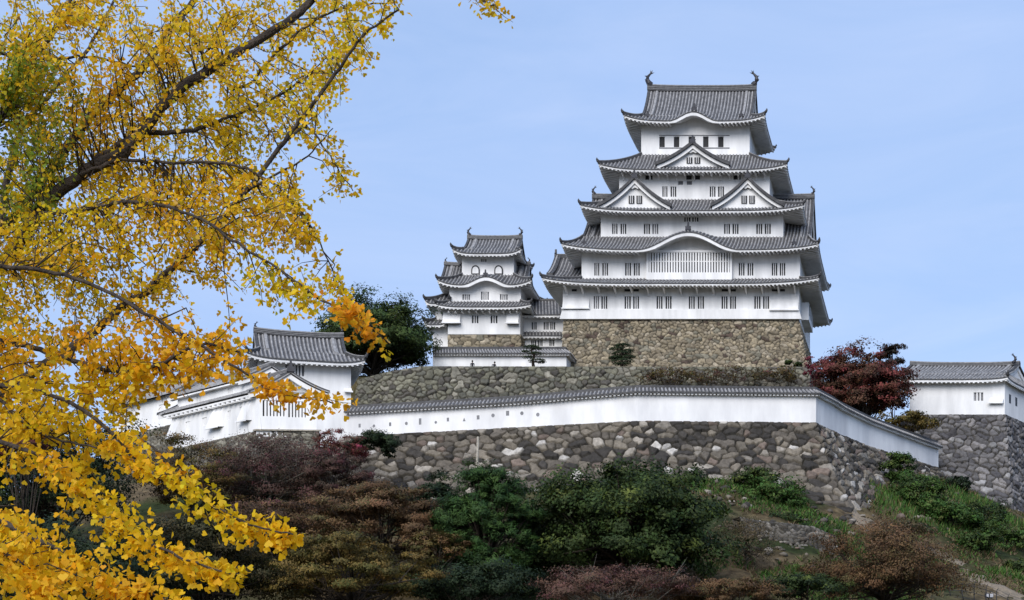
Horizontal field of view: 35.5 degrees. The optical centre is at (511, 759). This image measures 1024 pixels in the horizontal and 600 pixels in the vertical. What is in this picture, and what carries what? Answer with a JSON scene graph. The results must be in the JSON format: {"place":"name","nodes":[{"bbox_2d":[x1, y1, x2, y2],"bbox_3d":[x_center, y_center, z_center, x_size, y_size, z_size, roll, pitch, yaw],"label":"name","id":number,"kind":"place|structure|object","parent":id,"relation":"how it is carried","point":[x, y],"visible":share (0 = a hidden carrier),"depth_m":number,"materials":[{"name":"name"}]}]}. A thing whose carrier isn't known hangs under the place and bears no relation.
{"place":"outdoors","nodes":[
{"label":"outdoors","id":0,"kind":"place"},
{"bbox_2d":[0,376,1023,599],"bbox_3d":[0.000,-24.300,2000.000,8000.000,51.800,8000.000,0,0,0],"label":"ground","id":1,"kind":"structure","parent":0,"point":[161,510],"depth_m":138.98,"materials":[{"name":"brown soil"}]},
{"bbox_2d":[0,429,58,519],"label":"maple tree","id":2,"kind":"object","parent":1,"relation":"on","point":[25,492],"visible":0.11,"depth_m":107.70,"materials":[{"name":"plant"}]},
{"bbox_2d":[0,399,161,542],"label":"broadleaf tree","id":3,"kind":"object","parent":1,"relation":"on","point":[47,501],"visible":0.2,"depth_m":124.10,"materials":[{"name":"green plant"}]},
{"bbox_2d":[0,505,211,599],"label":"broadleaf tree","id":4,"kind":"object","parent":1,"relation":"on","point":[124,563],"visible":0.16,"depth_m":103.03,"materials":[{"name":"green plant"}]},
{"bbox_2d":[123,429,253,532],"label":"maple tree","id":5,"kind":"object","parent":1,"relation":"on","point":[224,480],"visible":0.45,"depth_m":133.05,"materials":[{"name":"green plant"}]},
{"bbox_2d":[109,512,305,599],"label":"maple tree","id":6,"kind":"object","parent":1,"relation":"on","point":[230,553],"visible":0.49,"depth_m":108.04,"materials":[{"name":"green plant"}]},
{"bbox_2d":[98,424,319,486],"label":"stone wall","id":7,"kind":"structure","parent":1,"relation":"on","point":[153,442],"depth_m":152.81,"materials":[{"name":"grey stone"}]},
{"bbox_2d":[105,368,214,431],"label":"gallery","id":8,"kind":"object","parent":7,"relation":"on","point":[149,408],"visible":0.15,"depth_m":167.62,"materials":[{"name":"white paint"}]},
{"bbox_2d":[157,361,329,447],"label":"gatehouse","id":9,"kind":"object","parent":7,"relation":"on","point":[214,421],"visible":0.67,"depth_m":152.09,"materials":[{"name":"white paint"}]},
{"bbox_2d":[166,362,279,410],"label":"gallery","id":10,"kind":"object","parent":9,"relation":"attached to","point":[219,388],"visible":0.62,"depth_m":155.84,"materials":[{"name":"white paint"}]},
{"bbox_2d":[263,400,283,415],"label":"window","id":11,"kind":"structure","parent":9,"relation":"in","point":[267,409],"depth_m":151.15,"materials":[{"name":"white paint"}]},
{"bbox_2d":[288,401,305,416],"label":"window","id":12,"kind":"structure","parent":9,"relation":"in","point":[292,412],"depth_m":151.30,"materials":[{"name":"white paint"}]},
{"bbox_2d":[0,0,514,599],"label":"ginkgo tree","id":13,"kind":"object","parent":1,"relation":"on","point":[26,214],"visible":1,"depth_m":13.13,"materials":[{"name":"yellow plant"}]},
{"bbox_2d":[201,494,324,560],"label":"maple tree","id":14,"kind":"object","parent":1,"relation":"on","point":[295,515],"visible":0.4,"depth_m":125.01,"materials":[{"name":"brown plant"}]},
{"bbox_2d":[188,412,355,502],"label":"maple tree","id":15,"kind":"object","parent":1,"relation":"on","point":[269,484],"visible":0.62,"depth_m":137.87,"materials":[{"name":"red plant"}]},
{"bbox_2d":[280,447,384,506],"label":"shrub","id":16,"kind":"object","parent":1,"relation":"on","point":[350,479],"visible":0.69,"depth_m":136.67,"materials":[{"name":"red plant"}]},
{"bbox_2d":[310,428,375,497],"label":"maple tree","id":17,"kind":"object","parent":1,"relation":"on","point":[358,450],"visible":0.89,"depth_m":145.30,"materials":[{"name":"red plant"}]},
{"bbox_2d":[255,527,451,599],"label":"maple tree","id":18,"kind":"object","parent":1,"relation":"on","point":[311,578],"visible":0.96,"depth_m":109.69,"materials":[{"name":"brown plant"}]},
{"bbox_2d":[309,282,442,376],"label":"broadleaf tree","id":19,"kind":"object","parent":1,"relation":"on","point":[407,339],"visible":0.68,"depth_m":201.79,"materials":[{"name":"green plant"}]},
{"bbox_2d":[292,478,468,593],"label":"maple tree","id":20,"kind":"object","parent":1,"relation":"on","point":[379,499],"visible":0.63,"depth_m":121.56,"materials":[{"name":"brown plant"}]},
{"bbox_2d":[401,469,459,569],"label":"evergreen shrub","id":21,"kind":"object","parent":1,"relation":"on","point":[439,489],"visible":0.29,"depth_m":127.98,"materials":[{"name":"green plant"}]},
{"bbox_2d":[421,293,451,346],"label":"tower wing","id":22,"kind":"structure","parent":1,"relation":"on","point":[440,329],"depth_m":220.50,"materials":[{"name":"white paint"}]},
{"bbox_2d":[399,525,476,599],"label":"shrub","id":23,"kind":"object","parent":1,"relation":"on","point":[415,543],"visible":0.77,"depth_m":117.24,"materials":[{"name":"brown plant"}]},
{"bbox_2d":[476,437,478,467],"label":"wooden pole","id":24,"kind":"object","parent":1,"relation":"on","point":[477,451],"visible":0.4,"depth_m":150.84,"materials":[{"name":"white wood"}]},
{"bbox_2d":[405,554,553,599],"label":"evergreen shrub","id":25,"kind":"object","parent":1,"relation":"on","point":[483,580],"visible":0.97,"depth_m":111.44,"materials":[{"name":"green plant"}]},
{"bbox_2d":[427,457,550,599],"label":"pine tree","id":26,"kind":"object","parent":1,"relation":"on","point":[476,517],"visible":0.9,"depth_m":119.14,"materials":[{"name":"green plant"}]},
{"bbox_2d":[434,227,547,346],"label":"tower","id":27,"kind":"structure","parent":1,"relation":"on","point":[485,282],"depth_m":219.78,"materials":[{"name":"paint"}]},
{"bbox_2d":[463,294,469,299],"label":"window","id":28,"kind":"structure","parent":27,"relation":"in","point":[465,296],"depth_m":220.08,"materials":[{"name":"white paint"}]},
{"bbox_2d":[472,315,477,322],"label":"window","id":29,"kind":"structure","parent":27,"relation":"in","point":[474,318],"depth_m":219.28,"materials":[{"name":"white paint"}]},
{"bbox_2d":[471,265,479,273],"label":"window","id":30,"kind":"structure","parent":27,"relation":"in","point":[475,269],"depth_m":221.48,"materials":[{"name":"white paint"}]},
{"bbox_2d":[481,292,488,299],"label":"window","id":31,"kind":"structure","parent":27,"relation":"in","point":[484,295],"depth_m":220.08,"materials":[{"name":"white paint"}]},
{"bbox_2d":[491,315,496,322],"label":"window","id":32,"kind":"structure","parent":27,"relation":"in","point":[493,318],"depth_m":219.12,"materials":[{"name":"white paint"}]},
{"bbox_2d":[494,265,502,273],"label":"window","id":33,"kind":"structure","parent":27,"relation":"in","point":[498,269],"depth_m":221.43,"materials":[{"name":"white paint"}]},
{"bbox_2d":[500,294,507,299],"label":"window","id":34,"kind":"structure","parent":27,"relation":"in","point":[502,296],"depth_m":220.00,"materials":[{"name":"white paint"}]},
{"bbox_2d":[433,347,576,366],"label":"plaster wall","id":35,"kind":"structure","parent":1,"relation":"on","point":[499,356],"depth_m":205.00,"materials":[{"name":"paint"}]},
{"bbox_2d":[522,344,545,365],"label":"garden pine","id":36,"kind":"object","parent":1,"relation":"on","point":[535,347],"visible":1,"depth_m":200.82,"materials":[{"name":"green plant"}]},
{"bbox_2d":[522,299,563,346],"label":"connecting corridor","id":37,"kind":"object","parent":1,"relation":"on","point":[543,325],"visible":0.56,"depth_m":221.50,"materials":[{"name":"white paint"}]},
{"bbox_2d":[532,322,536,329],"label":"window","id":38,"kind":"structure","parent":37,"relation":"in","point":[534,324],"depth_m":221.75,"materials":[{"name":"white paint"}]},
{"bbox_2d":[538,340,542,345],"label":"window","id":39,"kind":"structure","parent":37,"relation":"in","point":[540,342],"depth_m":221.75,"materials":[{"name":"white paint"}]},
{"bbox_2d":[544,322,548,329],"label":"window","id":40,"kind":"structure","parent":37,"relation":"in","point":[546,324],"depth_m":221.75,"materials":[{"name":"white paint"}]},
{"bbox_2d":[549,340,553,345],"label":"window","id":41,"kind":"structure","parent":37,"relation":"in","point":[551,342],"depth_m":221.75,"materials":[{"name":"white paint"}]},
{"bbox_2d":[550,322,554,329],"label":"window","id":42,"kind":"structure","parent":37,"relation":"in","point":[552,324],"depth_m":221.75,"materials":[{"name":"white paint"}]},
{"bbox_2d":[354,366,821,404],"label":"stone wall","id":43,"kind":"structure","parent":1,"relation":"on","point":[423,383],"depth_m":195.81,"materials":[{"name":"grey stone"}]},
{"bbox_2d":[635,365,699,384],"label":"shrub","id":44,"kind":"object","parent":43,"relation":"on","point":[653,376],"visible":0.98,"depth_m":193.09,"materials":[{"name":"brown plant"}]},
{"bbox_2d":[737,363,798,385],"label":"shrub","id":45,"kind":"object","parent":43,"relation":"on","point":[785,371],"visible":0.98,"depth_m":192.54,"materials":[{"name":"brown plant"}]},
{"bbox_2d":[524,555,708,599],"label":"maple tree","id":46,"kind":"object","parent":1,"relation":"on","point":[578,586],"visible":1,"depth_m":106.18,"materials":[{"name":"red plant"}]},
{"bbox_2d":[608,343,635,366],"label":"garden pine","id":47,"kind":"object","parent":1,"relation":"on","point":[621,356],"visible":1,"depth_m":201.71,"materials":[{"name":"green plant"}]},
{"bbox_2d":[512,452,754,594],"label":"broadleaf tree","id":48,"kind":"object","parent":1,"relation":"on","point":[641,516],"visible":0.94,"depth_m":121.90,"materials":[{"name":"green plant"}]},
{"bbox_2d":[320,421,947,515],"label":"stone wall","id":49,"kind":"structure","parent":1,"relation":"on","point":[836,469],"depth_m":159.01,"materials":[{"name":"grey stone"}]},
{"bbox_2d":[243,321,367,446],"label":"corner turret","id":50,"kind":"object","parent":49,"relation":"on","point":[326,360],"visible":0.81,"depth_m":166.38,"materials":[{"name":"white paint"}]},
{"bbox_2d":[285,365,303,375],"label":"window","id":51,"kind":"structure","parent":50,"relation":"in","point":[299,370],"depth_m":165.56,"materials":[{"name":"white paint"}]},
{"bbox_2d":[344,426,403,458],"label":"evergreen shrub","id":52,"kind":"object","parent":49,"relation":"attached to","point":[385,444],"visible":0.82,"depth_m":155.67,"materials":[{"name":"green plant"}]},
{"bbox_2d":[344,385,942,466],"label":"plaster wall","id":53,"kind":"structure","parent":49,"relation":"on","point":[692,403],"depth_m":161.12,"materials":[{"name":"paint"}]},
{"bbox_2d":[539,70,832,366],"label":"castle keep","id":54,"kind":"structure","parent":1,"relation":"on","point":[698,237],"depth_m":211.00,"materials":[{"name":"paint"}]},
{"bbox_2d":[594,296,598,308],"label":"window","id":55,"kind":"structure","parent":54,"relation":"in","point":[596,299],"depth_m":210.26,"materials":[{"name":"white paint"}]},
{"bbox_2d":[595,263,598,275],"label":"window","id":56,"kind":"structure","parent":54,"relation":"in","point":[596,264],"depth_m":211.21,"materials":[{"name":"white paint"}]},
{"bbox_2d":[602,296,606,308],"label":"window","id":57,"kind":"structure","parent":54,"relation":"in","point":[604,299],"depth_m":210.26,"materials":[{"name":"white paint"}]},
{"bbox_2d":[603,263,607,275],"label":"window","id":58,"kind":"structure","parent":54,"relation":"in","point":[605,265],"depth_m":211.29,"materials":[{"name":"white paint"}]},
{"bbox_2d":[612,224,616,233],"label":"window","id":59,"kind":"structure","parent":54,"relation":"in","point":[614,226],"depth_m":213.16,"materials":[{"name":"white paint"}]},
{"bbox_2d":[621,224,625,233],"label":"window","id":60,"kind":"structure","parent":54,"relation":"in","point":[623,226],"depth_m":213.16,"materials":[{"name":"white paint"}]},
{"bbox_2d":[625,296,630,308],"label":"window","id":61,"kind":"structure","parent":54,"relation":"in","point":[627,299],"depth_m":210.26,"materials":[{"name":"white paint"}]},
{"bbox_2d":[625,263,630,275],"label":"window","id":62,"kind":"structure","parent":54,"relation":"in","point":[627,265],"depth_m":211.29,"materials":[{"name":"white paint"}]},
{"bbox_2d":[633,296,638,308],"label":"window","id":63,"kind":"structure","parent":54,"relation":"in","point":[635,299],"depth_m":210.26,"materials":[{"name":"white paint"}]},
{"bbox_2d":[634,263,639,275],"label":"window","id":64,"kind":"structure","parent":54,"relation":"in","point":[636,265],"depth_m":211.29,"materials":[{"name":"white paint"}]},
{"bbox_2d":[644,224,649,233],"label":"window","id":65,"kind":"structure","parent":54,"relation":"in","point":[646,226],"depth_m":213.10,"materials":[{"name":"white paint"}]},
{"bbox_2d":[653,224,657,233],"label":"window","id":66,"kind":"structure","parent":54,"relation":"in","point":[655,226],"depth_m":213.16,"materials":[{"name":"white paint"}]},
{"bbox_2d":[657,296,661,308],"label":"window","id":67,"kind":"structure","parent":54,"relation":"in","point":[659,299],"depth_m":210.26,"materials":[{"name":"white paint"}]},
{"bbox_2d":[660,137,664,146],"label":"window","id":68,"kind":"structure","parent":54,"relation":"in","point":[662,139],"depth_m":217.09,"materials":[{"name":"grey wood"}]},
{"bbox_2d":[663,187,666,196],"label":"window","id":69,"kind":"structure","parent":54,"relation":"in","point":[664,188],"depth_m":214.88,"materials":[{"name":"white paint"}]},
{"bbox_2d":[666,296,670,308],"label":"window","id":70,"kind":"structure","parent":54,"relation":"in","point":[668,299],"depth_m":210.26,"materials":[{"name":"white paint"}]},
{"bbox_2d":[671,187,675,196],"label":"window","id":71,"kind":"structure","parent":54,"relation":"in","point":[673,189],"depth_m":214.98,"materials":[{"name":"white paint"}]},
{"bbox_2d":[674,137,678,146],"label":"window","id":72,"kind":"structure","parent":54,"relation":"in","point":[676,139],"depth_m":217.09,"materials":[{"name":"grey wood"}]},
{"bbox_2d":[689,296,694,308],"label":"window","id":73,"kind":"structure","parent":54,"relation":"in","point":[691,299],"depth_m":210.26,"materials":[{"name":"white paint"}]},
{"bbox_2d":[698,296,703,308],"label":"window","id":74,"kind":"structure","parent":54,"relation":"in","point":[700,299],"depth_m":210.11,"materials":[{"name":"white paint"}]},
{"bbox_2d":[703,137,707,146],"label":"window","id":75,"kind":"structure","parent":54,"relation":"in","point":[705,139],"depth_m":217.09,"materials":[{"name":"grey wood"}]},
{"bbox_2d":[710,187,714,196],"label":"window","id":76,"kind":"structure","parent":54,"relation":"in","point":[712,189],"depth_m":214.98,"materials":[{"name":"white paint"}]},
{"bbox_2d":[718,137,722,146],"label":"window","id":77,"kind":"structure","parent":54,"relation":"in","point":[720,139],"depth_m":217.09,"materials":[{"name":"grey wood"}]},
{"bbox_2d":[718,187,723,196],"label":"window","id":78,"kind":"structure","parent":54,"relation":"in","point":[720,189],"depth_m":214.98,"materials":[{"name":"white paint"}]},
{"bbox_2d":[722,296,726,308],"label":"window","id":79,"kind":"structure","parent":54,"relation":"in","point":[724,299],"depth_m":210.26,"materials":[{"name":"white paint"}]},
{"bbox_2d":[724,224,729,233],"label":"window","id":80,"kind":"structure","parent":54,"relation":"in","point":[726,226],"depth_m":213.16,"materials":[{"name":"white paint"}]},
{"bbox_2d":[730,296,735,308],"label":"window","id":81,"kind":"structure","parent":54,"relation":"in","point":[732,299],"depth_m":210.26,"materials":[{"name":"white paint"}]},
{"bbox_2d":[733,224,737,233],"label":"window","id":82,"kind":"structure","parent":54,"relation":"in","point":[735,226],"depth_m":213.16,"materials":[{"name":"white paint"}]},
{"bbox_2d":[739,263,743,275],"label":"window","id":83,"kind":"structure","parent":54,"relation":"in","point":[741,265],"depth_m":211.29,"materials":[{"name":"white paint"}]},
{"bbox_2d":[748,263,752,275],"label":"window","id":84,"kind":"structure","parent":54,"relation":"in","point":[750,265],"depth_m":211.29,"materials":[{"name":"white paint"}]},
{"bbox_2d":[755,296,759,308],"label":"window","id":85,"kind":"structure","parent":54,"relation":"in","point":[757,299],"depth_m":210.26,"materials":[{"name":"white paint"}]},
{"bbox_2d":[757,224,761,233],"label":"window","id":86,"kind":"structure","parent":54,"relation":"in","point":[759,226],"depth_m":213.16,"materials":[{"name":"white paint"}]},
{"bbox_2d":[763,296,768,308],"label":"window","id":87,"kind":"structure","parent":54,"relation":"in","point":[765,299],"depth_m":210.26,"materials":[{"name":"white paint"}]},
{"bbox_2d":[765,224,770,233],"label":"window","id":88,"kind":"structure","parent":54,"relation":"in","point":[767,226],"depth_m":213.16,"materials":[{"name":"white paint"}]},
{"bbox_2d":[772,263,776,275],"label":"window","id":89,"kind":"structure","parent":54,"relation":"in","point":[774,265],"depth_m":211.29,"materials":[{"name":"white paint"}]},
{"bbox_2d":[780,263,784,275],"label":"window","id":90,"kind":"structure","parent":54,"relation":"in","point":[782,265],"depth_m":211.29,"materials":[{"name":"white paint"}]},
{"bbox_2d":[684,362,766,385],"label":"shrub","id":91,"kind":"object","parent":1,"relation":"on","point":[735,368],"visible":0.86,"depth_m":193.33,"materials":[{"name":"green plant"}]},
{"bbox_2d":[664,576,794,599],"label":"maple tree","id":92,"kind":"object","parent":1,"relation":"on","point":[738,589],"visible":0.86,"depth_m":108.75,"materials":[{"name":"red plant"}]},
{"bbox_2d":[711,509,793,570],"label":"shrub","id":93,"kind":"object","parent":1,"relation":"on","point":[748,532],"visible":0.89,"depth_m":131.49,"materials":[{"name":"green plant"}]},
{"bbox_2d":[724,465,783,487],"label":"shrub","id":94,"kind":"object","parent":1,"relation":"on","point":[755,472],"visible":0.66,"depth_m":150.46,"materials":[{"name":"green plant"}]},
{"bbox_2d":[731,472,811,506],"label":"shrub","id":95,"kind":"object","parent":1,"relation":"on","point":[766,487],"visible":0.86,"depth_m":148.78,"materials":[{"name":"green plant"}]},
{"bbox_2d":[732,517,837,552],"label":"rock","id":96,"kind":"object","parent":1,"relation":"on","point":[790,530],"depth_m":139.80,"materials":[{"name":"grey stone"}]},
{"bbox_2d":[768,510,804,524],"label":"shrub","id":97,"kind":"object","parent":1,"relation":"on","point":[784,516],"visible":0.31,"depth_m":143.96,"materials":[{"name":"green plant"}]},
{"bbox_2d":[781,360,802,366],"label":"evergreen shrub","id":98,"kind":"object","parent":1,"relation":"on","point":[798,364],"visible":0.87,"depth_m":198.61,"materials":[{"name":"green plant"}]},
{"bbox_2d":[759,571,856,599],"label":"evergreen shrub","id":99,"kind":"object","parent":1,"relation":"on","point":[800,584],"visible":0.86,"depth_m":114.66,"materials":[{"name":"green plant"}]},
{"bbox_2d":[601,470,1023,599],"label":"grass","id":100,"kind":"structure","parent":1,"relation":"on","point":[884,496],"depth_m":148.34,"materials":[{"name":"green plant"}]},
{"bbox_2d":[801,356,832,386],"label":"maple tree","id":101,"kind":"object","parent":1,"relation":"on","point":[807,365],"visible":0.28,"depth_m":188.94,"materials":[{"name":"red plant"}]},
{"bbox_2d":[704,479,958,578],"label":"rubble","id":102,"kind":"object","parent":1,"relation":"on","point":[845,517],"visible":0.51,"depth_m":146.82,"materials":[{"name":"stone"}]},
{"bbox_2d":[806,335,920,417],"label":"maple tree","id":103,"kind":"object","parent":1,"relation":"on","point":[870,388],"visible":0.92,"depth_m":181.36,"materials":[{"name":"red plant"}]},
{"bbox_2d":[791,511,990,599],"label":"maple tree","id":104,"kind":"object","parent":1,"relation":"on","point":[879,578],"visible":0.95,"depth_m":116.88,"materials":[{"name":"brown plant"}]},
{"bbox_2d":[878,343,907,421],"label":"conifer tree","id":105,"kind":"object","parent":1,"relation":"on","point":[889,350],"visible":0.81,"depth_m":193.33,"materials":[{"name":"green plant"}]},
{"bbox_2d":[874,451,918,484],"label":"shrub","id":106,"kind":"object","parent":1,"relation":"on","point":[896,459],"visible":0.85,"depth_m":166.66,"materials":[{"name":"green plant"}]},
{"bbox_2d":[875,409,943,436],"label":"shrub","id":107,"kind":"object","parent":1,"relation":"on","point":[919,421],"visible":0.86,"depth_m":179.38,"materials":[{"name":"green plant"}]},
{"bbox_2d":[889,520,937,544],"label":"shrub","id":108,"kind":"object","parent":1,"relation":"on","point":[925,529],"visible":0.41,"depth_m":146.41,"materials":[{"name":"green plant"}]},
{"bbox_2d":[886,471,949,502],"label":"shrub","id":109,"kind":"object","parent":1,"relation":"on","point":[912,486],"visible":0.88,"depth_m":159.48,"materials":[{"name":"green plant"}]},
{"bbox_2d":[910,497,959,515],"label":"shrub","id":110,"kind":"object","parent":1,"relation":"on","point":[927,506],"visible":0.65,"depth_m":156.81,"materials":[{"name":"green plant"}]},
{"bbox_2d":[916,498,987,526],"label":"shrub","id":111,"kind":"object","parent":1,"relation":"on","point":[964,517],"visible":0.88,"depth_m":155.83,"materials":[{"name":"green plant"}]},
{"bbox_2d":[942,474,974,491],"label":"shrub","id":112,"kind":"object","parent":1,"relation":"on","point":[962,480],"visible":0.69,"depth_m":175.01,"materials":[{"name":"green plant"}]},
{"bbox_2d":[899,414,1023,511],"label":"stone wall","id":113,"kind":"structure","parent":1,"relation":"on","point":[985,452],"depth_m":186.86,"materials":[{"name":"grey stone"}]},
{"bbox_2d":[900,354,1023,421],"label":"corner turret","id":114,"kind":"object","parent":113,"relation":"on","point":[972,388],"visible":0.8,"depth_m":188.00,"materials":[{"name":"white paint"}]},
{"bbox_2d":[975,392,982,400],"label":"window","id":115,"kind":"structure","parent":114,"relation":"in","point":[978,396],"depth_m":188.20,"materials":[{"name":"white paint"}]},
{"bbox_2d":[952,527,1012,552],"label":"shrub","id":116,"kind":"object","parent":1,"relation":"on","point":[980,542],"visible":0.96,"depth_m":150.27,"materials":[{"name":"green plant"}]},
{"bbox_2d":[949,579,1022,599],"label":"wire fence","id":117,"kind":"object","parent":1,"relation":"on","point":[979,594],"visible":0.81,"depth_m":131.21,"materials":[{"name":"metal"}]},
{"bbox_2d":[960,498,1016,522],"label":"shrub","id":118,"kind":"object","parent":1,"relation":"on","point":[992,506],"visible":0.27,"depth_m":165.57,"materials":[{"name":"green plant"}]},
{"bbox_2d":[967,513,1010,533],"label":"shrub","id":119,"kind":"object","parent":1,"relation":"on","point":[990,523],"visible":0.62,"depth_m":156.81,"materials":[{"name":"green plant"}]},
{"bbox_2d":[985,593,992,599],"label":"floodlight","id":120,"kind":"object","parent":1,"relation":"on","point":[990,595],"visible":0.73,"depth_m":132.30,"materials":[{"name":"metal"}]},
{"bbox_2d":[990,522,1023,549],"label":"shrub","id":121,"kind":"object","parent":1,"relation":"on","point":[1015,533],"visible":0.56,"depth_m":155.32,"materials":[{"name":"green plant"}]},
{"bbox_2d":[1001,557,1023,570],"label":"shrub","id":122,"kind":"object","parent":1,"relation":"on","point":[1017,564],"visible":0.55,"depth_m":146.93,"materials":[{"name":"green plant"}]},
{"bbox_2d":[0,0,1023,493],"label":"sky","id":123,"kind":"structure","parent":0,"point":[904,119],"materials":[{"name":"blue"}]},
{"bbox_2d":[835,506,1023,599],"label":"path","id":124,"kind":"structure","parent":0,"point":[995,586],"depth_m":140.22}
]}

